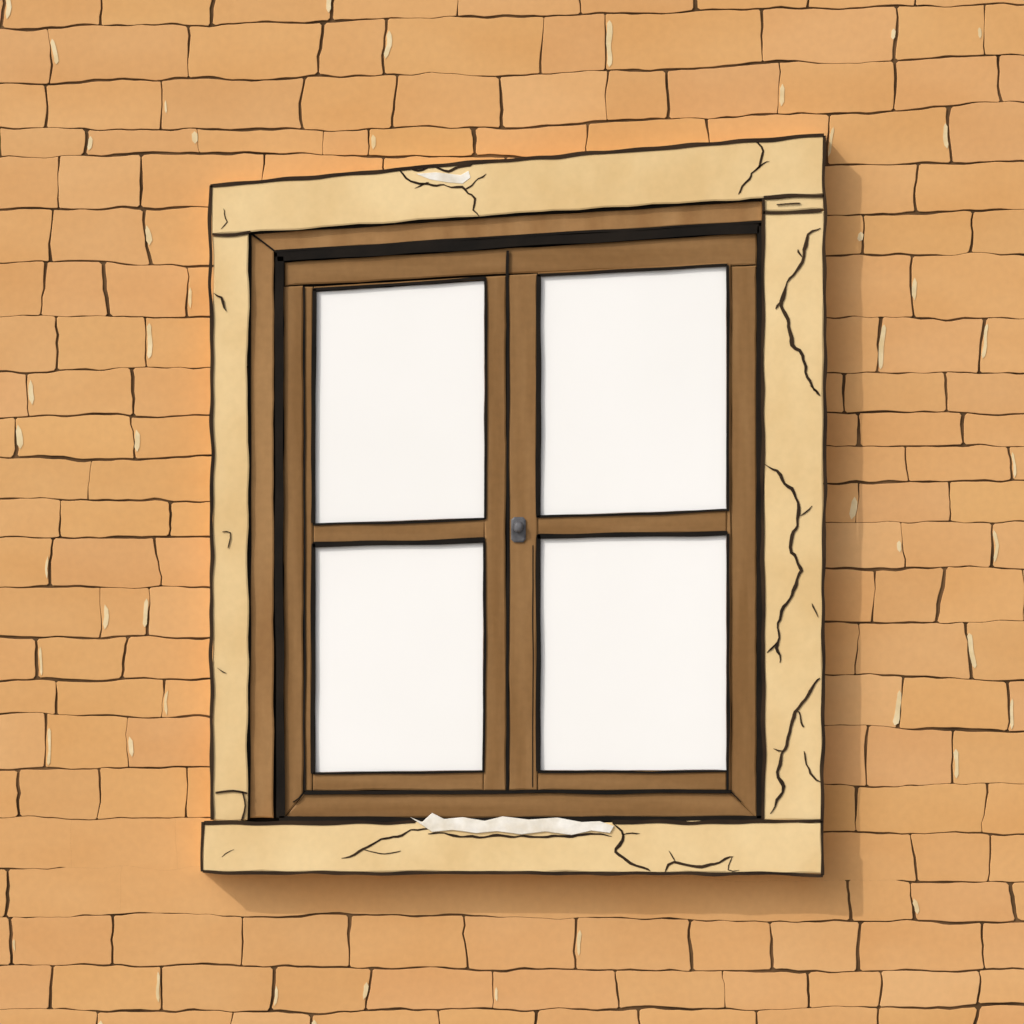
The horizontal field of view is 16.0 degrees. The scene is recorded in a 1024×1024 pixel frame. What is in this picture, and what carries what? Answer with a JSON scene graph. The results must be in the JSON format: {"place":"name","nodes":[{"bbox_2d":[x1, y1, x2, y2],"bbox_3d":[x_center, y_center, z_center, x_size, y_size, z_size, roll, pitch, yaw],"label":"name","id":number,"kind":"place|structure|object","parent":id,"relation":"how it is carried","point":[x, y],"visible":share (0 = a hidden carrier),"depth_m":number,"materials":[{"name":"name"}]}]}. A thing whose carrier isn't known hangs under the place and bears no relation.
{"place":"outdoors","nodes":[
{"label":"outdoors","id":0,"kind":"place"},
{"label":"ground","id":1,"kind":"structure","parent":0,"visible":0},
{"bbox_2d":[0,0,1023,1023],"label":"mortar","id":2,"kind":"object","parent":1,"relation":"on","point":[771,969],"visible":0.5,"depth_m":9.00,"materials":[{"name":"brown concrete"}]},
{"bbox_2d":[6,0,1015,1023],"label":"pale mortar smears","id":3,"kind":"object","parent":2,"relation":"attached to","point":[852,513],"visible":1,"depth_m":9.00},
{"bbox_2d":[0,0,1023,1023],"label":"bricks","id":4,"kind":"object","parent":1,"relation":"on","point":[138,849],"visible":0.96,"depth_m":9.00,"materials":[{"name":"orange brick"}]},
{"bbox_2d":[203,822,820,872],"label":"stone sill","id":5,"kind":"structure","parent":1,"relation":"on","point":[793,847],"depth_m":8.91,"materials":[{"name":"beige stone"}]},
{"bbox_2d":[212,234,249,820],"bbox_3d":[-0.695,0.040,8.960,0.102,1.454,0.076,0,0,0],"label":"stone jamb","id":6,"kind":"object","parent":5,"relation":"on","point":[231,515],"visible":1,"depth_m":8.92,"materials":[{"name":"beige stone"}]},
{"bbox_2d":[222,824,737,871],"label":"sill cracks","id":7,"kind":"object","parent":5,"relation":"attached to","point":[620,843],"visible":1,"depth_m":8.91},
{"bbox_2d":[246,198,761,821],"bbox_3d":[-0.015,-0.005,8.979,1.285,1.544,0.037,0,0,0],"label":"frame backing","id":8,"kind":"object","parent":5,"relation":"on","point":[274,818],"visible":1,"depth_m":8.96,"materials":[{"name":"brown wood"}]},
{"bbox_2d":[250,236,273,817],"bbox_3d":[-0.617,0.035,8.950,0.064,1.439,0.023,0,0,0],"label":"lining","id":9,"kind":"object","parent":8,"relation":"attached to","point":[262,563],"visible":1,"depth_m":8.94,"materials":[{"name":"brown wood"}]},
{"bbox_2d":[283,286,303,815],"bbox_3d":[-0.539,0.098,8.954,0.051,1.312,0.015,0,0,0],"label":"frame","id":10,"kind":"object","parent":8,"relation":"attached to","point":[293,521],"visible":1,"depth_m":8.95,"materials":[{"name":"brown wood"}]},
{"bbox_2d":[305,287,312,790],"bbox_3d":[-0.502,0.066,8.951,0.024,1.242,0.019,0,0,0],"label":"sash left outer stile","id":11,"kind":"object","parent":8,"relation":"attached to","point":[308,361],"visible":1,"depth_m":8.94,"materials":[{"name":"brown wood"}]},
{"bbox_2d":[314,278,473,287],"bbox_3d":[-0.278,-0.562,8.952,0.423,0.036,0.018,0,0,0],"label":"sash left top rail","id":12,"kind":"object","parent":8,"relation":"attached to","point":[380,283],"visible":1,"depth_m":8.94,"materials":[{"name":"brown wood"}]},
{"bbox_2d":[313,772,482,790],"bbox_3d":[-0.281,0.663,8.952,0.420,0.050,0.018,0,0,0],"label":"sash left bottom rail","id":13,"kind":"object","parent":8,"relation":"on","point":[439,781],"visible":1,"depth_m":8.94,"materials":[{"name":"brown wood"}]},
{"bbox_2d":[315,543,483,771],"bbox_3d":[-0.278,0.358,8.953,0.416,0.568,0.012,0,0,0],"label":"pane","id":14,"kind":"object","parent":8,"relation":"attached to","point":[399,640],"visible":1,"depth_m":8.95,"materials":[{"name":"white glass"}]},
{"bbox_2d":[314,520,484,541],"bbox_3d":[-0.278,0.047,8.952,0.423,0.060,0.018,0,0,0],"label":"window muntin","id":15,"kind":"object","parent":8,"relation":"attached to","point":[406,532],"visible":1,"depth_m":8.94,"materials":[{"name":"brown wood"}]},
{"bbox_2d":[315,281,484,522],"bbox_3d":[-0.276,-0.270,8.953,0.419,0.600,0.012,0,0,0],"label":"pane","id":16,"kind":"object","parent":8,"relation":"attached to","point":[400,402],"visible":1,"depth_m":8.95,"materials":[{"name":"white glass"}]},
{"bbox_2d":[484,276,505,789],"bbox_3d":[-0.042,0.052,8.951,0.058,1.270,0.019,0,0,0],"label":"sash left meeting stile","id":17,"kind":"object","parent":8,"relation":"attached to","point":[495,740],"visible":1,"depth_m":8.94,"materials":[{"name":"brown wood"}]},
{"bbox_2d":[247,198,763,821],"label":"frame seals","id":18,"kind":"object","parent":8,"relation":"attached to","point":[465,244],"visible":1,"depth_m":8.94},
{"bbox_2d":[254,201,761,249],"bbox_3d":[-0.013,-0.704,8.950,1.260,0.126,0.023,0,0,0],"label":"lining top","id":19,"kind":"object","parent":8,"relation":"attached to","point":[650,217],"visible":1,"depth_m":8.94,"materials":[{"name":"brown wood"}]},
{"bbox_2d":[293,251,740,801],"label":"glazing seals","id":20,"kind":"object","parent":8,"relation":"attached to","point":[539,537],"visible":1,"depth_m":8.94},
{"bbox_2d":[212,137,822,233],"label":"stone lintel","id":21,"kind":"structure","parent":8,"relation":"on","point":[704,173],"depth_m":8.92,"materials":[{"name":"beige stone"}]},
{"bbox_2d":[418,171,469,183],"bbox_3d":[-0.169,-0.822,8.920,0.134,0.032,0.003,0,0,0],"label":"lintel chip","id":22,"kind":"object","parent":21,"relation":"attached to","point":[452,178],"visible":1,"depth_m":8.92,"materials":[{"name":"white paint"}]},
{"bbox_2d":[208,133,826,828],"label":"stone outline joints","id":23,"kind":"object","parent":21,"relation":"attached to","point":[582,153],"visible":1,"depth_m":8.92,"materials":[{"name":"stone"}]},
{"bbox_2d":[214,142,819,813],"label":"stone cracks","id":24,"kind":"object","parent":23,"relation":"attached to","point":[784,312],"visible":1,"depth_m":8.92,"materials":[{"name":"black stone"}]},
{"bbox_2d":[287,793,753,817],"bbox_3d":[0.020,0.723,8.954,1.160,0.065,0.015,0,0,0],"label":"frame bottom","id":25,"kind":"object","parent":8,"relation":"attached to","point":[540,805],"visible":1,"depth_m":8.95,"materials":[{"name":"brown wood"}]},
{"bbox_2d":[285,233,756,285],"bbox_3d":[0.022,-0.622,8.954,1.164,0.130,0.015,0,0,0],"label":"frame top","id":26,"kind":"object","parent":8,"relation":"attached to","point":[734,249],"visible":1,"depth_m":8.95,"materials":[{"name":"brown wood"}]},
{"bbox_2d":[509,274,537,789],"bbox_3d":[0.027,0.049,8.950,0.072,1.273,0.021,0,0,0],"label":"sash right meeting stile","id":27,"kind":"object","parent":8,"relation":"attached to","point":[522,370],"visible":1,"depth_m":8.94,"materials":[{"name":"brown wood"}]},
{"bbox_2d":[511,517,525,541],"bbox_3d":[0.016,0.043,8.929,0.036,0.062,0.025,0,0,0],"label":"window handle","id":28,"kind":"object","parent":27,"relation":"attached to","point":[518,529],"visible":1,"depth_m":8.93,"materials":[{"name":"grey metal"}]},
{"bbox_2d":[538,772,725,789],"bbox_3d":[0.296,0.663,8.952,0.466,0.051,0.018,0,0,0],"label":"sash right bottom rail","id":29,"kind":"object","parent":8,"relation":"on","point":[634,781],"visible":1,"depth_m":8.94,"materials":[{"name":"brown wood"}]},
{"bbox_2d":[538,511,726,533],"bbox_3d":[0.296,0.029,8.952,0.466,0.062,0.018,0,0,0],"label":"window muntin","id":30,"kind":"object","parent":8,"relation":"attached to","point":[701,521],"visible":1,"depth_m":8.94,"materials":[{"name":"brown wood"}]},
{"bbox_2d":[538,263,726,273],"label":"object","id":31,"kind":"object","parent":8,"relation":"attached to","point":[627,268],"visible":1,"depth_m":8.94,"materials":[{"name":"brown wood"}]},
{"bbox_2d":[540,267,726,514],"bbox_3d":[0.299,-0.298,8.953,0.461,0.616,0.012,0,0,0],"label":"pane","id":32,"kind":"object","parent":8,"relation":"attached to","point":[633,392],"visible":1,"depth_m":8.95,"materials":[{"name":"white glass"}]},
{"bbox_2d":[540,535,726,770],"bbox_3d":[0.299,0.345,8.953,0.461,0.586,0.012,0,0,0],"label":"pane","id":33,"kind":"object","parent":8,"relation":"attached to","point":[633,653],"visible":1,"depth_m":8.95,"materials":[{"name":"white glass"}]},
{"bbox_2d":[727,265,730,789],"bbox_3d":[0.534,0.038,8.951,0.010,1.296,0.019,0,0,0],"label":"sash right outer stile","id":34,"kind":"object","parent":8,"relation":"attached to","point":[729,522],"visible":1,"depth_m":8.94,"materials":[{"name":"brown wood"}]},
{"bbox_2d":[731,266,756,815],"bbox_3d":[0.571,0.073,8.954,0.066,1.362,0.015,0,0,0],"label":"frame","id":35,"kind":"object","parent":8,"relation":"attached to","point":[743,533],"visible":1,"depth_m":8.95,"materials":[{"name":"brown wood"}]},
{"bbox_2d":[200,819,823,876],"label":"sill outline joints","id":36,"kind":"object","parent":5,"relation":"on","point":[318,823],"visible":1,"depth_m":8.91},
{"bbox_2d":[412,813,613,834],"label":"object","id":37,"kind":"object","parent":5,"relation":"on","point":[432,822],"visible":1,"depth_m":8.91,"materials":[{"name":"white"}]},
{"bbox_2d":[763,211,823,819],"bbox_3d":[0.694,0.009,8.960,0.159,1.508,0.077,0,0,0],"label":"stone jamb","id":38,"kind":"object","parent":5,"relation":"on","point":[793,413],"visible":1,"depth_m":8.92,"materials":[{"name":"beige stone"}]},
{"bbox_2d":[765,197,823,210],"bbox_3d":[0.695,-0.760,8.960,0.155,0.044,0.075,0,0,0],"label":"stone cap","id":39,"kind":"object","parent":38,"relation":"on","point":[806,203],"visible":1,"depth_m":8.92,"materials":[{"name":"beige stone"}]}
]}

